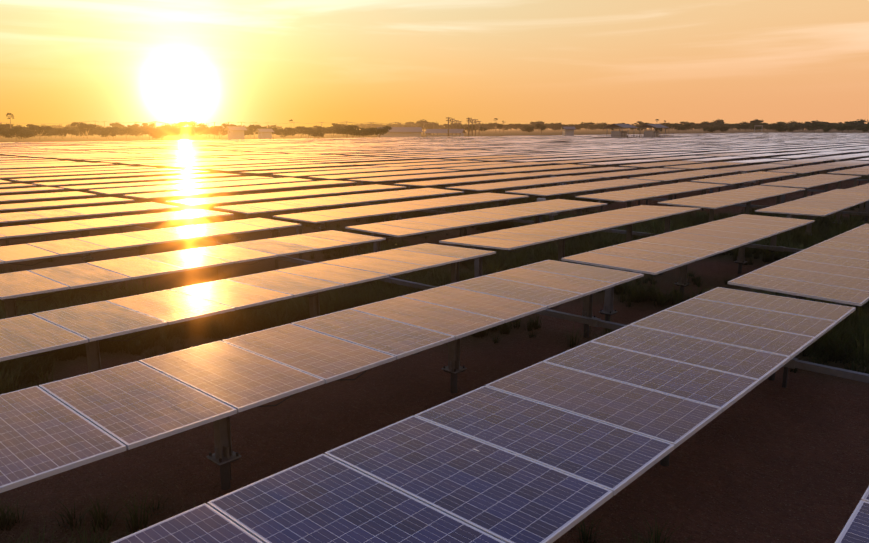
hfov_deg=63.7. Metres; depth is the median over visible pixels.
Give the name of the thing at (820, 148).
solar table
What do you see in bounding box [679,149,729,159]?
solar table
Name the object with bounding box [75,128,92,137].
tree
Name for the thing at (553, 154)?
solar table
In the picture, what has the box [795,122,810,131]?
tree
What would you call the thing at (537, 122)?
tree
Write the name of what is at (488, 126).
tree
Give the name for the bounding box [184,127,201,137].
tree
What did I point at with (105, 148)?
solar table
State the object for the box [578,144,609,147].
solar table
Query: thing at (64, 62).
sky
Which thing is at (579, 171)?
solar table
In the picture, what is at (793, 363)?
drive bar
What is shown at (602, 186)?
solar table
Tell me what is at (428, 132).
building
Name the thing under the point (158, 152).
solar table
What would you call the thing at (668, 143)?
solar table
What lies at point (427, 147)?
solar table
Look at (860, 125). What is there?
tree
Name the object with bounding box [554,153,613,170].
solar table
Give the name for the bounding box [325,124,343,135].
tree
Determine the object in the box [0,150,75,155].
solar table
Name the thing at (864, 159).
solar table
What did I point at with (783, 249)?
drive bar
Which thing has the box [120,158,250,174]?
solar table
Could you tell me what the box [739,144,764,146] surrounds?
solar table
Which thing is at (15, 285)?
solar table
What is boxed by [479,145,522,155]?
solar table
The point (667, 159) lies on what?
solar table
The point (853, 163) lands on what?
solar table
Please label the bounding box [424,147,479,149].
solar table
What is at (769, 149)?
solar table
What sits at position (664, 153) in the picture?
solar table
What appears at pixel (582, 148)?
solar table
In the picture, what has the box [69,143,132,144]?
solar table
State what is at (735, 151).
solar table
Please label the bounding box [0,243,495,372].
solar table
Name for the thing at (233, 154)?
solar table
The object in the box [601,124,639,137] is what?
inverter station
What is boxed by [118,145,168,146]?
solar table
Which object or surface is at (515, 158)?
solar table
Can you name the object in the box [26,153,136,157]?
solar table
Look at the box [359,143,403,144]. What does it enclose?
solar table
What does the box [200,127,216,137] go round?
tree
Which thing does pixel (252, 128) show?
tree
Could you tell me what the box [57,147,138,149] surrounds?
solar table
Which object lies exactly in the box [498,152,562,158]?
solar table
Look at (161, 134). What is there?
tree
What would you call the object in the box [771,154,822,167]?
solar table
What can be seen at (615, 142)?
solar table
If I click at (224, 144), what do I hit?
solar table
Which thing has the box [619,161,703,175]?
solar table
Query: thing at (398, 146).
solar table
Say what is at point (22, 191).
solar table
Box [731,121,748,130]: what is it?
tree
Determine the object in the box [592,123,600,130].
tree
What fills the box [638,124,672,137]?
inverter station
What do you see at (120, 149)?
solar table
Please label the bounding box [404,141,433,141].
solar table
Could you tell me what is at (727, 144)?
solar table
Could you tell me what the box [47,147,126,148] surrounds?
solar table
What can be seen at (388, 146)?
solar table
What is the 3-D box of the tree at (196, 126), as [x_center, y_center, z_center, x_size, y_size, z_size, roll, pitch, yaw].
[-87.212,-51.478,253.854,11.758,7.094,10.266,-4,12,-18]
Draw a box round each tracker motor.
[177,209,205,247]
[537,198,559,221]
[550,176,566,195]
[741,172,757,185]
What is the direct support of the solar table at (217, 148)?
on the ground
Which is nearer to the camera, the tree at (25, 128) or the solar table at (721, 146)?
the solar table at (721, 146)
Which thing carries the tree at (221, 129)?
on the ground
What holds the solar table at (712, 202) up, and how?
on the ground
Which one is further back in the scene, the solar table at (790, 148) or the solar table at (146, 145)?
the solar table at (146, 145)
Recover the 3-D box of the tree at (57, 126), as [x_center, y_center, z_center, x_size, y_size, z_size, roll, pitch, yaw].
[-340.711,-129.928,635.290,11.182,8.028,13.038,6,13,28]
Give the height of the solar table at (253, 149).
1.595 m
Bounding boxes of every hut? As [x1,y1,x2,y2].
[225,126,246,139]
[255,129,273,138]
[561,126,575,135]
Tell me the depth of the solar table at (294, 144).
112.51 m
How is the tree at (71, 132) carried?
on the ground
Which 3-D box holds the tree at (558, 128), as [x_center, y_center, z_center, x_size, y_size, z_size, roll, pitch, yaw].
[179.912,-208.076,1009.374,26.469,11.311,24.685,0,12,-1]
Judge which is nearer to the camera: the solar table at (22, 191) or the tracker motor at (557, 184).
the solar table at (22, 191)
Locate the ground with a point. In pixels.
(770, 461)
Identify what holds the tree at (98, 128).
on the ground
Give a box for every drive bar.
[12,203,868,387]
[257,192,803,252]
[291,162,828,195]
[391,148,858,162]
[401,181,868,215]
[534,166,867,185]
[596,162,839,170]
[651,158,868,166]
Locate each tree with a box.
[0,123,13,137]
[0,127,32,140]
[6,113,14,138]
[6,126,29,139]
[21,127,37,138]
[22,124,39,137]
[27,126,52,139]
[39,130,54,137]
[51,131,67,138]
[52,124,64,127]
[57,129,67,139]
[66,129,75,138]
[70,122,82,137]
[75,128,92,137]
[78,123,95,138]
[92,126,119,138]
[99,127,118,139]
[109,122,122,127]
[120,128,132,138]
[121,124,148,136]
[130,127,145,137]
[142,122,154,127]
[142,128,154,139]
[148,127,175,139]
[150,123,176,129]
[170,126,191,138]
[178,120,210,138]
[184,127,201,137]
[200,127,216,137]
[210,129,218,138]
[213,126,225,138]
[222,123,235,131]
[244,130,256,137]
[248,125,260,137]
[273,128,292,138]
[289,126,311,137]
[309,130,323,137]
[317,127,331,133]
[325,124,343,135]
[335,124,357,137]
[340,127,360,137]
[350,129,367,137]
[367,126,391,136]
[416,119,438,128]
[465,125,474,131]
[485,124,493,130]
[516,123,528,128]
[525,126,533,131]
[529,121,551,130]
[535,124,546,132]
[551,124,567,130]
[572,122,589,129]
[579,122,594,130]
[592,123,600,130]
[596,122,610,130]
[673,125,684,130]
[678,121,694,130]
[687,125,701,130]
[701,119,723,127]
[702,122,719,126]
[707,126,718,132]
[719,126,729,131]
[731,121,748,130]
[734,124,742,131]
[750,119,763,124]
[750,122,767,130]
[768,123,784,132]
[776,126,788,132]
[777,122,794,131]
[787,124,800,132]
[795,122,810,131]
[811,123,818,132]
[816,124,830,132]
[833,122,857,131]
[836,125,850,132]
[851,124,862,130]
[852,119,867,130]
[856,125,868,131]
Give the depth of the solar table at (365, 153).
72.43 m
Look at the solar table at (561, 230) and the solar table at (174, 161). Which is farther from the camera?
the solar table at (174, 161)
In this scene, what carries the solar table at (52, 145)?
on the ground
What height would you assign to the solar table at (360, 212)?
1.596 m
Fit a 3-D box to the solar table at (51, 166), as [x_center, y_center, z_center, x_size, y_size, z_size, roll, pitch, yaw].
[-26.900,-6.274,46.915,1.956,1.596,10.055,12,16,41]
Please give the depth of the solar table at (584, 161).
55.42 m
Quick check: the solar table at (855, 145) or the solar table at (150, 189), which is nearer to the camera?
the solar table at (150, 189)
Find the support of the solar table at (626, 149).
on the ground
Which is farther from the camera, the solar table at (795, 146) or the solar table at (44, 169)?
the solar table at (795, 146)
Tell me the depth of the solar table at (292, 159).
59.35 m
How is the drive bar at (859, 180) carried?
on the ground
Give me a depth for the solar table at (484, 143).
118.64 m
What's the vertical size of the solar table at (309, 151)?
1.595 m
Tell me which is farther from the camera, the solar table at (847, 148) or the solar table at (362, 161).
the solar table at (847, 148)
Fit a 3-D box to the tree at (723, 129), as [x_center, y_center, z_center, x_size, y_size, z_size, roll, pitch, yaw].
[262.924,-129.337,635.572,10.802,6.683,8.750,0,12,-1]
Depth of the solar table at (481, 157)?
61.07 m
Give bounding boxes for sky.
[0,0,868,128]
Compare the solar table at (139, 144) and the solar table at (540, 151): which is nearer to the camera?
the solar table at (540, 151)
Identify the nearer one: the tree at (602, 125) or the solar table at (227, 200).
the solar table at (227, 200)
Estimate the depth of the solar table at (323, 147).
92.73 m
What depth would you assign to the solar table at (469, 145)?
104.75 m
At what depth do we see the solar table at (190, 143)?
119.67 m
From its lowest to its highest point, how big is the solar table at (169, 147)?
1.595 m
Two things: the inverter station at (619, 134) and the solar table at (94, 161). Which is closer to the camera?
the solar table at (94, 161)
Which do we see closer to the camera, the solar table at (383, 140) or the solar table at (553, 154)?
the solar table at (553, 154)
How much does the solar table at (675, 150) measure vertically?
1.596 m
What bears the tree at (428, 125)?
on the ground
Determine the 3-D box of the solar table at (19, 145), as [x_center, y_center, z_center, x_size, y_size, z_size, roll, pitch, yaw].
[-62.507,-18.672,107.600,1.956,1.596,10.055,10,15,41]
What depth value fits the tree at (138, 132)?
283.43 m
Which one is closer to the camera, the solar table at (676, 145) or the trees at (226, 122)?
the solar table at (676, 145)
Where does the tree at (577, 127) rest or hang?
on the ground
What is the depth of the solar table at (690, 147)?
92.54 m
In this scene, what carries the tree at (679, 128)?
on the ground
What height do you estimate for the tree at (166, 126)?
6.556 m
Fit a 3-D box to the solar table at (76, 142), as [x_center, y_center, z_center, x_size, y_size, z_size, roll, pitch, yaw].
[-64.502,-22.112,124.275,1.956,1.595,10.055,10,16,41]
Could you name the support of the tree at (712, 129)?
on the ground
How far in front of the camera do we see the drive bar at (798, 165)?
68.90 m
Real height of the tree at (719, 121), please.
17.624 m
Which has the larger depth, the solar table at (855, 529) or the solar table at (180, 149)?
the solar table at (180, 149)
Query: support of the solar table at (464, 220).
on the ground
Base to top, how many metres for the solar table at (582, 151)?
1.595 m
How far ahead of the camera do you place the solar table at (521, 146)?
97.73 m
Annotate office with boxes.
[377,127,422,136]
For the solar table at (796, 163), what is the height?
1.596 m
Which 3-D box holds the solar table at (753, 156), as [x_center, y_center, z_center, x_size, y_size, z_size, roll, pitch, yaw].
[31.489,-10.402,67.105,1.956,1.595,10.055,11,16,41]
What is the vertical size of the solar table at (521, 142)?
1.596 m
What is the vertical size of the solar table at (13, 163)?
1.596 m
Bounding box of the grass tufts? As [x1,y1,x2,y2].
[0,183,868,542]
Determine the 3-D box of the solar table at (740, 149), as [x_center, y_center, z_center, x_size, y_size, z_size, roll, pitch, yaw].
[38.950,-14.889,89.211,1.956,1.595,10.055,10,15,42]
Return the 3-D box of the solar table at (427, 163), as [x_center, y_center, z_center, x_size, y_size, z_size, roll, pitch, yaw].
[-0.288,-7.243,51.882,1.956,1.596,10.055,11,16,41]
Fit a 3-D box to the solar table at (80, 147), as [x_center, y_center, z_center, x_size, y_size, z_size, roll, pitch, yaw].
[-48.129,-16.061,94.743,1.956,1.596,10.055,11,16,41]
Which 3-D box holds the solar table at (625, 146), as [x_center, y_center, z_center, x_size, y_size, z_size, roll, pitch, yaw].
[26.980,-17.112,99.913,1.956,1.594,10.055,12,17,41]
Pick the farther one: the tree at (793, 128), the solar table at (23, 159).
the tree at (793, 128)
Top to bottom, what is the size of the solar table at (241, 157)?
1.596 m
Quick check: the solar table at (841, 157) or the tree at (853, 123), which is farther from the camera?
the tree at (853, 123)
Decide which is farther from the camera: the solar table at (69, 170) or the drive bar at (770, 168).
the drive bar at (770, 168)
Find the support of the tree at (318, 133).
on the ground
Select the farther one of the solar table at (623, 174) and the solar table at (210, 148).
the solar table at (210, 148)
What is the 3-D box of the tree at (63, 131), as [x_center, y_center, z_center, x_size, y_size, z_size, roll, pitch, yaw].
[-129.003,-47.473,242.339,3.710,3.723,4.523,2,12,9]
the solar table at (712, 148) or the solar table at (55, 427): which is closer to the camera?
the solar table at (55, 427)
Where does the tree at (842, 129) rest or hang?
on the ground
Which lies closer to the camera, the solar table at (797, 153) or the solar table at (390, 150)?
the solar table at (797, 153)
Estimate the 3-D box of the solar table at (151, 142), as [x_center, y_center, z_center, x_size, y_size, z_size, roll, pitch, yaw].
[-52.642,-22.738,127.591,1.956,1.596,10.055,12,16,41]
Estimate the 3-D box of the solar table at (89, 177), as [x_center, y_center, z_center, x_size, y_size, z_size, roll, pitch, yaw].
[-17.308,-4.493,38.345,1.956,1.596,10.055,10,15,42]
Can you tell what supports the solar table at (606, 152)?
on the ground
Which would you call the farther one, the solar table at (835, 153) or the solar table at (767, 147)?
the solar table at (767, 147)
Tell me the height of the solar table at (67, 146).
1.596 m
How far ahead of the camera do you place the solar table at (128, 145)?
104.95 m
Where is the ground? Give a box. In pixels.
[0,129,868,542]
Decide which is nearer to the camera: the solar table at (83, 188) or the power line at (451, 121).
the solar table at (83, 188)
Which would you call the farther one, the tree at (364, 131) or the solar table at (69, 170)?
the tree at (364, 131)
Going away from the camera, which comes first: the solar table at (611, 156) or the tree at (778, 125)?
the solar table at (611, 156)
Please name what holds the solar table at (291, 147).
on the ground
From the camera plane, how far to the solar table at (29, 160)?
55.28 m
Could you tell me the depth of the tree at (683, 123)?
1179.25 m
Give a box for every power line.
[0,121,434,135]
[446,117,461,136]
[466,117,480,135]
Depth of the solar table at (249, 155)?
66.45 m
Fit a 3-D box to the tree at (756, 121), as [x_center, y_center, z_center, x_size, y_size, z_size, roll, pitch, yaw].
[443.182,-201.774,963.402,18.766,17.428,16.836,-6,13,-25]
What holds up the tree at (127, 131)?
on the ground
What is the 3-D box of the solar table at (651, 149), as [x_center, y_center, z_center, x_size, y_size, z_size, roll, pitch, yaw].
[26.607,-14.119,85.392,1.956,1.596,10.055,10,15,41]
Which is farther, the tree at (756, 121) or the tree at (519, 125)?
the tree at (519, 125)
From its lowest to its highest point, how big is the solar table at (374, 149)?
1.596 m
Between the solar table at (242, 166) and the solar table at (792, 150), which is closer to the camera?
the solar table at (242, 166)
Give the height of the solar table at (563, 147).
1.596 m
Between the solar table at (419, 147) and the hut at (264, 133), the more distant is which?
the hut at (264, 133)
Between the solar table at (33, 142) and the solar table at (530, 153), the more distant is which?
the solar table at (33, 142)
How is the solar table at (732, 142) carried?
on the ground
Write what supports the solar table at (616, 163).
on the ground
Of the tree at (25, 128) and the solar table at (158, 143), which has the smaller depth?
the solar table at (158, 143)
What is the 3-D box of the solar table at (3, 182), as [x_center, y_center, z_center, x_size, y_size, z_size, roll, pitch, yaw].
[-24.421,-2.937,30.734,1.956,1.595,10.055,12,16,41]
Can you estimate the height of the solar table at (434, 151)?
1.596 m
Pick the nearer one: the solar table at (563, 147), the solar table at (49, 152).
the solar table at (49, 152)
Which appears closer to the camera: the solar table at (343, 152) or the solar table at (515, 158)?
the solar table at (515, 158)
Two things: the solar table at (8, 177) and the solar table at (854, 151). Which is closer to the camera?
the solar table at (8, 177)
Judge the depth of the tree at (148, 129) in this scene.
241.83 m
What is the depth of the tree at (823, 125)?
558.92 m
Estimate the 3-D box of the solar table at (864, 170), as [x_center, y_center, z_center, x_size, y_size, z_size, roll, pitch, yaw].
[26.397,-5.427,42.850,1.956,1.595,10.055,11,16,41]
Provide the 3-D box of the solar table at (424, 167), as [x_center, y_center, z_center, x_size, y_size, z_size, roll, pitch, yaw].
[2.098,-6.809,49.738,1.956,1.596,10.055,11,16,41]
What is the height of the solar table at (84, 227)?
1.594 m
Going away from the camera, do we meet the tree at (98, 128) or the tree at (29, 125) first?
the tree at (98, 128)
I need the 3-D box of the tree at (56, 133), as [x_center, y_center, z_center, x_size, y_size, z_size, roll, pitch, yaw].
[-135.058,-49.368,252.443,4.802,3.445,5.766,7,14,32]
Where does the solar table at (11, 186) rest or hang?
on the ground
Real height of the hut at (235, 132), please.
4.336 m
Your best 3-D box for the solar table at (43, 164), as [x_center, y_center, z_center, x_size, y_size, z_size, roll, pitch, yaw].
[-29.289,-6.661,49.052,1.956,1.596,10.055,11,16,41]
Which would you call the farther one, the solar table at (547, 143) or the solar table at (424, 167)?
the solar table at (547, 143)
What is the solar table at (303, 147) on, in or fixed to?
on the ground
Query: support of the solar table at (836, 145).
on the ground
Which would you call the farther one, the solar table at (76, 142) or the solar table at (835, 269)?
the solar table at (76, 142)
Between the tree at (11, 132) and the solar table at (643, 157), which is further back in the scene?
the tree at (11, 132)
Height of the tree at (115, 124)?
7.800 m
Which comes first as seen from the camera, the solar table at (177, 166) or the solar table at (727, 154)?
the solar table at (177, 166)
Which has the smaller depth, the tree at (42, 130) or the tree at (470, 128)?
the tree at (42, 130)
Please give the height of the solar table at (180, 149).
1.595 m
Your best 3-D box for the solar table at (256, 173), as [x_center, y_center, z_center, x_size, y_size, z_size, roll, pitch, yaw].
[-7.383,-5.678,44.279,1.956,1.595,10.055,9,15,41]
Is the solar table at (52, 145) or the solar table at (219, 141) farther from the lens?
the solar table at (219, 141)
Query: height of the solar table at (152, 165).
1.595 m
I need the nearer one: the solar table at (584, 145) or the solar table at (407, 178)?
the solar table at (407, 178)
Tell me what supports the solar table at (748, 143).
on the ground
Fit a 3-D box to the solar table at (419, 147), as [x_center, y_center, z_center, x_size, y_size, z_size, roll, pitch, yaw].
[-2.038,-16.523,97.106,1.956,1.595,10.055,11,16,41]
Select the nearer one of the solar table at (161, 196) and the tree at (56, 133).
the solar table at (161, 196)
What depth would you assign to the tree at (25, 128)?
263.38 m
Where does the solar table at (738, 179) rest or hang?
on the ground
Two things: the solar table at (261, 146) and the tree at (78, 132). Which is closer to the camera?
the solar table at (261, 146)
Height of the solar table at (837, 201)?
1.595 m
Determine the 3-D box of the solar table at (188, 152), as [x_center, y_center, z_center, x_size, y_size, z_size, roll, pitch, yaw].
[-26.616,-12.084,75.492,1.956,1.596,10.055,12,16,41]
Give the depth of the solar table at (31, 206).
23.86 m
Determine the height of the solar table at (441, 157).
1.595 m
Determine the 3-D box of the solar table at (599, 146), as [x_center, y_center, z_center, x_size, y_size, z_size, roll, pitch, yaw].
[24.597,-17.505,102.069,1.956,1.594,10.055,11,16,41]
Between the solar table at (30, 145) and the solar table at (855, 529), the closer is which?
the solar table at (855, 529)
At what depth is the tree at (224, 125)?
263.19 m
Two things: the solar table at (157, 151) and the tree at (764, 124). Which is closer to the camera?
the solar table at (157, 151)
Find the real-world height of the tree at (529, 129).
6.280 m
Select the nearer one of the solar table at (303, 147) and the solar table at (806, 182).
the solar table at (806, 182)
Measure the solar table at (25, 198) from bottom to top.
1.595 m
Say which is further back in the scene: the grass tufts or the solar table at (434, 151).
the solar table at (434, 151)
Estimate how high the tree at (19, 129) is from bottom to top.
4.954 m
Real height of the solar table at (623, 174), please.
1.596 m
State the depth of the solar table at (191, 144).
112.52 m
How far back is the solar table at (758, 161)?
56.61 m
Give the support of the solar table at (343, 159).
on the ground
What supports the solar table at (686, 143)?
on the ground
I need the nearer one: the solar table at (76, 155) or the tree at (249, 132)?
the solar table at (76, 155)
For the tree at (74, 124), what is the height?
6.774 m
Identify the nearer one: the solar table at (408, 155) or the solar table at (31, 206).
the solar table at (31, 206)
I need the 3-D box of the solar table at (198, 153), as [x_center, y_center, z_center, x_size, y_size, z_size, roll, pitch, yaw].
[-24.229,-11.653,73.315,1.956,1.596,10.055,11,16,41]
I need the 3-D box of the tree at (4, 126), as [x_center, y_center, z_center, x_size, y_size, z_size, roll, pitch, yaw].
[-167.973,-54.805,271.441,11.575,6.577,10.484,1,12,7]
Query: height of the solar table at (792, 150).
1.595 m
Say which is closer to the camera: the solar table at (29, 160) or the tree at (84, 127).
the solar table at (29, 160)
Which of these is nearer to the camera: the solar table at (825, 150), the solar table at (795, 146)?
the solar table at (825, 150)
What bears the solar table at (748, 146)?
on the ground
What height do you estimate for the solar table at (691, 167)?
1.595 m
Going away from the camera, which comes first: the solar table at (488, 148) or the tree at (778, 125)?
the solar table at (488, 148)
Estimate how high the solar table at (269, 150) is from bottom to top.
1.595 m
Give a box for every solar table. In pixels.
[0,144,63,146]
[0,145,51,146]
[0,148,46,157]
[0,149,56,150]
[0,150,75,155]
[0,151,100,154]
[0,158,46,160]
[0,159,61,162]
[0,161,74,164]
[0,162,87,165]
[0,163,114,183]
[0,165,134,187]
[0,167,155,174]
[0,168,181,191]
[0,180,11,184]
[0,183,35,202]
[0,187,63,200]
[0,191,96,219]
[0,197,134,245]
[0,202,179,241]
[0,209,233,262]
[0,218,300,289]
[0,230,385,317]
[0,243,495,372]
[0,260,643,492]
[3,151,71,152]
[3,152,113,155]
[6,145,78,146]
[9,170,210,202]
[14,153,125,164]
[19,142,48,142]
[20,150,63,160]
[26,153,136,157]
[27,146,95,147]
[32,173,238,201]
[40,142,101,143]
[41,146,117,147]
[41,154,156,165]
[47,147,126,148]
[54,143,93,143]
[55,154,173,161]
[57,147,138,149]
[58,176,274,201]
[64,143,119,144]
[65,147,145,149]
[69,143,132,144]
[72,155,185,169]
[76,148,160,150]
[84,156,208,168]
[87,144,138,145]
[87,149,175,150]
[88,177,312,217]
[93,144,156,145]
[100,158,227,170]
[101,150,158,151]
[105,144,168,145]
[111,287,855,542]
[114,150,203,152]
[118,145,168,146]
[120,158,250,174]
[121,145,192,146]
[123,180,356,227]
[124,151,193,153]
[132,142,171,142]
[138,151,233,153]
[139,146,200,147]
[139,160,271,175]
[142,146,214,147]
[144,143,173,143]
[154,151,245,154]
[160,160,297,176]
[161,146,227,148]
[165,184,405,225]
[166,147,210,149]
[169,143,230,144]
[169,152,261,156]
[174,143,206,143]
[177,147,249,149]
[184,162,322,176]
[185,153,285,156]
[191,147,260,150]
[192,141,235,142]
[193,144,251,145]
[204,148,280,150]
[209,154,300,157]
[210,163,352,180]
[213,188,463,242]
[215,145,245,146]
[222,148,288,151]
[223,154,318,158]
[228,145,279,146]
[236,145,299,147]
[238,149,308,151]
[239,166,381,187]
[242,155,344,159]
[249,149,325,152]
[250,143,281,144]
[253,145,307,147]
[262,146,328,153]
[264,156,365,160]
[268,150,347,156]
[272,166,420,188]
[273,193,528,258]
[276,144,313,144]
[277,141,307,141]
[279,146,338,148]
[283,151,357,153]
[293,147,354,148]
[294,157,393,162]
[302,151,383,154]
[303,144,358,145]
[308,142,352,143]
[309,169,459,193]
[314,147,371,148]
[320,158,422,163]
[322,151,406,156]
[326,148,389,156]
[327,143,362,143]
[331,144,382,146]
[343,159,450,181]
[344,145,400,147]
[345,152,426,159]
[345,199,606,261]
[348,148,407,158]
[348,171,501,190]
[358,149,422,156]
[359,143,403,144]
[367,145,415,147]
[368,140,398,140]
[369,153,451,159]
[371,160,482,183]
[375,146,427,149]
[384,149,443,151]
[389,146,448,149]
[394,153,476,159]
[394,173,548,192]
[401,144,442,145]
[401,150,462,152]
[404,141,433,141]
[406,162,512,181]
[408,147,446,153]
[416,144,461,145]
[416,154,500,159]
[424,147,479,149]
[425,150,486,159]
[428,143,462,143]
[439,205,699,277]
[441,162,553,179]
[443,155,528,160]
[445,147,500,155]
[445,176,601,206]
[449,145,490,146]
[449,150,511,161]
[462,143,503,144]
[463,148,513,149]
[471,151,532,160]
[473,144,505,144]
[477,156,558,170]
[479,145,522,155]
[480,164,590,188]
[488,148,543,150]
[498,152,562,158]
[501,146,541,152]
[504,142,537,143]
[505,149,559,151]
[505,179,660,212]
[511,158,592,172]
[514,146,566,152]
[523,144,567,145]
[525,152,585,165]
[526,167,634,187]
[529,143,566,143]
[532,149,589,152]
[544,147,583,148]
[544,158,623,175]
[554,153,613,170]
[556,150,609,152]
[559,147,605,148]
[561,214,814,328]
[567,145,603,146]
[575,182,727,210]
[577,154,647,167]
[577,168,685,193]
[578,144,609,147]
[579,150,638,153]
[581,160,663,180]
[582,145,619,147]
[584,147,629,149]
[598,142,633,143]
[601,148,650,153]
[604,144,635,145]
[604,145,641,146]
[609,151,665,159]
[613,155,679,171]
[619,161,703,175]
[629,169,738,203]
[630,146,666,147]
[633,148,667,151]
[642,142,672,142]
[642,152,694,162]
[644,156,713,174]
[648,146,688,152]
[652,148,702,156]
[657,143,682,144]
[658,185,804,221]
[660,144,690,146]
[663,162,746,180]
[668,143,703,144]
[669,152,724,163]
[670,146,708,148]
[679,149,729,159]
[682,156,748,170]
[691,144,717,145]
[691,171,794,192]
[692,147,731,149]
[700,153,752,165]
[706,145,738,147]
[711,150,757,159]
[713,164,793,185]
[715,144,742,145]
[719,141,743,142]
[725,148,754,150]
[727,145,758,152]
[728,224,868,305]
[729,159,790,173]
[735,153,787,163]
[736,143,762,144]
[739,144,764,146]
[742,151,782,159]
[749,146,785,148]
[750,148,781,157]
[751,144,782,146]
[755,189,868,235]
[760,174,860,203]
[767,165,844,177]
[768,159,831,180]
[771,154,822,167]
[774,149,813,158]
[779,147,805,152]
[781,151,818,161]
[784,142,803,149]
[786,145,808,149]
[798,145,831,147]
[803,147,836,158]
[808,151,849,162]
[809,149,842,157]
[811,155,863,171]
[816,160,868,183]
[825,144,846,150]
[827,145,854,147]
[828,166,868,186]
[831,147,860,155]
[835,486,868,542]
[842,150,868,159]
[847,153,868,167]
[848,183,868,220]
[850,144,868,152]
[853,146,868,152]
[854,158,868,160]
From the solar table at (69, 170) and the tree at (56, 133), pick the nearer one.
the solar table at (69, 170)
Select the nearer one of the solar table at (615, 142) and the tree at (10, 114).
the solar table at (615, 142)
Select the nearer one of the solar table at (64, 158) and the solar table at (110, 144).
the solar table at (64, 158)
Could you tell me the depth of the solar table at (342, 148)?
89.71 m
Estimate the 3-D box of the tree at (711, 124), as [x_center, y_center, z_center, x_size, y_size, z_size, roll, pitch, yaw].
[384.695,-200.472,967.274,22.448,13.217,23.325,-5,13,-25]
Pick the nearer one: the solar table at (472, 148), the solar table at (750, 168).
the solar table at (750, 168)
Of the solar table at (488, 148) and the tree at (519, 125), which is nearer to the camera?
the solar table at (488, 148)
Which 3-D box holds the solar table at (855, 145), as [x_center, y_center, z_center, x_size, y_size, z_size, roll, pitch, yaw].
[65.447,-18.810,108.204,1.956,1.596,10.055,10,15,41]
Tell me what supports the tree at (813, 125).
on the ground
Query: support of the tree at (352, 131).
on the ground
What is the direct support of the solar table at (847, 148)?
on the ground
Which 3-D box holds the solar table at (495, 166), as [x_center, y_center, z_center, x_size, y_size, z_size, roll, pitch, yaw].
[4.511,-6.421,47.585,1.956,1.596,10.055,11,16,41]
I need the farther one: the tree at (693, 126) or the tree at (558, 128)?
the tree at (558, 128)
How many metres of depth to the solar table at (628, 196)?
28.13 m
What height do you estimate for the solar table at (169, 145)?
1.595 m
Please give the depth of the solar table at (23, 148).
87.39 m
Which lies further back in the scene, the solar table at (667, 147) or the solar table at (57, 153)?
the solar table at (667, 147)
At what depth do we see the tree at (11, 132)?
219.26 m
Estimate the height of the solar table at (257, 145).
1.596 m
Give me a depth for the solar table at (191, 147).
94.71 m
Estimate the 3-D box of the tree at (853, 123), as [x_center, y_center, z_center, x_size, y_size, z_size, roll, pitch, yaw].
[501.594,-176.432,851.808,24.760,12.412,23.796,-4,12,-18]
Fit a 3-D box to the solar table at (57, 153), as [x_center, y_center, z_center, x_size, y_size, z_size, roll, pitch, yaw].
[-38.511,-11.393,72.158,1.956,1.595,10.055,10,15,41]
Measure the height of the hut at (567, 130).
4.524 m
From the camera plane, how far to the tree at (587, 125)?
1016.89 m
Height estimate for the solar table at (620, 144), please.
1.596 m
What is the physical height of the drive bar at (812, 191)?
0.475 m
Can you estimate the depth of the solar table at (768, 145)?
104.96 m
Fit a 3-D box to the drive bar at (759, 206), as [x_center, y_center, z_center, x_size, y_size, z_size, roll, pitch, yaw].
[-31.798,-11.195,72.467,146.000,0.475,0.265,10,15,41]
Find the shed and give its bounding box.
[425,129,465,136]
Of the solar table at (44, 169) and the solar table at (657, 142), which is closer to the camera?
the solar table at (44, 169)
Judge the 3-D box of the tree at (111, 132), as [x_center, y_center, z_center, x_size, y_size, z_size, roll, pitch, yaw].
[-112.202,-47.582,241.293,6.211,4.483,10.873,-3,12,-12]
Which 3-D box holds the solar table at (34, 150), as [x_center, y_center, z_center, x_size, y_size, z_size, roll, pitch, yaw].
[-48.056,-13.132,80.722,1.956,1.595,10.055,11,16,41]
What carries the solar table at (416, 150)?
on the ground
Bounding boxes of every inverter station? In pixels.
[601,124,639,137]
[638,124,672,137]
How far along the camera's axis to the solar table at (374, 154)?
70.44 m
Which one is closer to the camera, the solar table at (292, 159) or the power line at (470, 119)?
the solar table at (292, 159)
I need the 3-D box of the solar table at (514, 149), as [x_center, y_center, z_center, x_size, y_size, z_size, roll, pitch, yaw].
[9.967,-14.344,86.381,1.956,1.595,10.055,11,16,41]
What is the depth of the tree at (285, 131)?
256.19 m
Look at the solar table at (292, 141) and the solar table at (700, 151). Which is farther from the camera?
the solar table at (292, 141)
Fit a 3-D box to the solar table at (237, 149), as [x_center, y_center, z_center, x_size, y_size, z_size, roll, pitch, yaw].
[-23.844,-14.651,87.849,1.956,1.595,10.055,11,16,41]
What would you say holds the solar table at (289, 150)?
on the ground
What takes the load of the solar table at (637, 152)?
on the ground
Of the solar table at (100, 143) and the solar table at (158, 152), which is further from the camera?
the solar table at (100, 143)
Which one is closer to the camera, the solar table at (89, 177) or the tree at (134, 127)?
the solar table at (89, 177)
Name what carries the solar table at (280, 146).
on the ground
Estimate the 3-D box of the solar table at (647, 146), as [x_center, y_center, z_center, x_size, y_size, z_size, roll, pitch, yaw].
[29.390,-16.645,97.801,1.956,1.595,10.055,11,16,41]
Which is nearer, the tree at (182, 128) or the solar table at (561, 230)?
the solar table at (561, 230)
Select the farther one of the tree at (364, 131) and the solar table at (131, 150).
the tree at (364, 131)
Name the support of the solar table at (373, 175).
on the ground
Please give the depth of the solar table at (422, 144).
110.67 m
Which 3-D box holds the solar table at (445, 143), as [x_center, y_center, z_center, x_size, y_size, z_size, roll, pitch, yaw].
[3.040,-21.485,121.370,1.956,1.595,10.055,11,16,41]
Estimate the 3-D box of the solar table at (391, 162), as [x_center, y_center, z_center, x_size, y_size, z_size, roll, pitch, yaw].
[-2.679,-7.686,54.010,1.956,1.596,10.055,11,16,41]

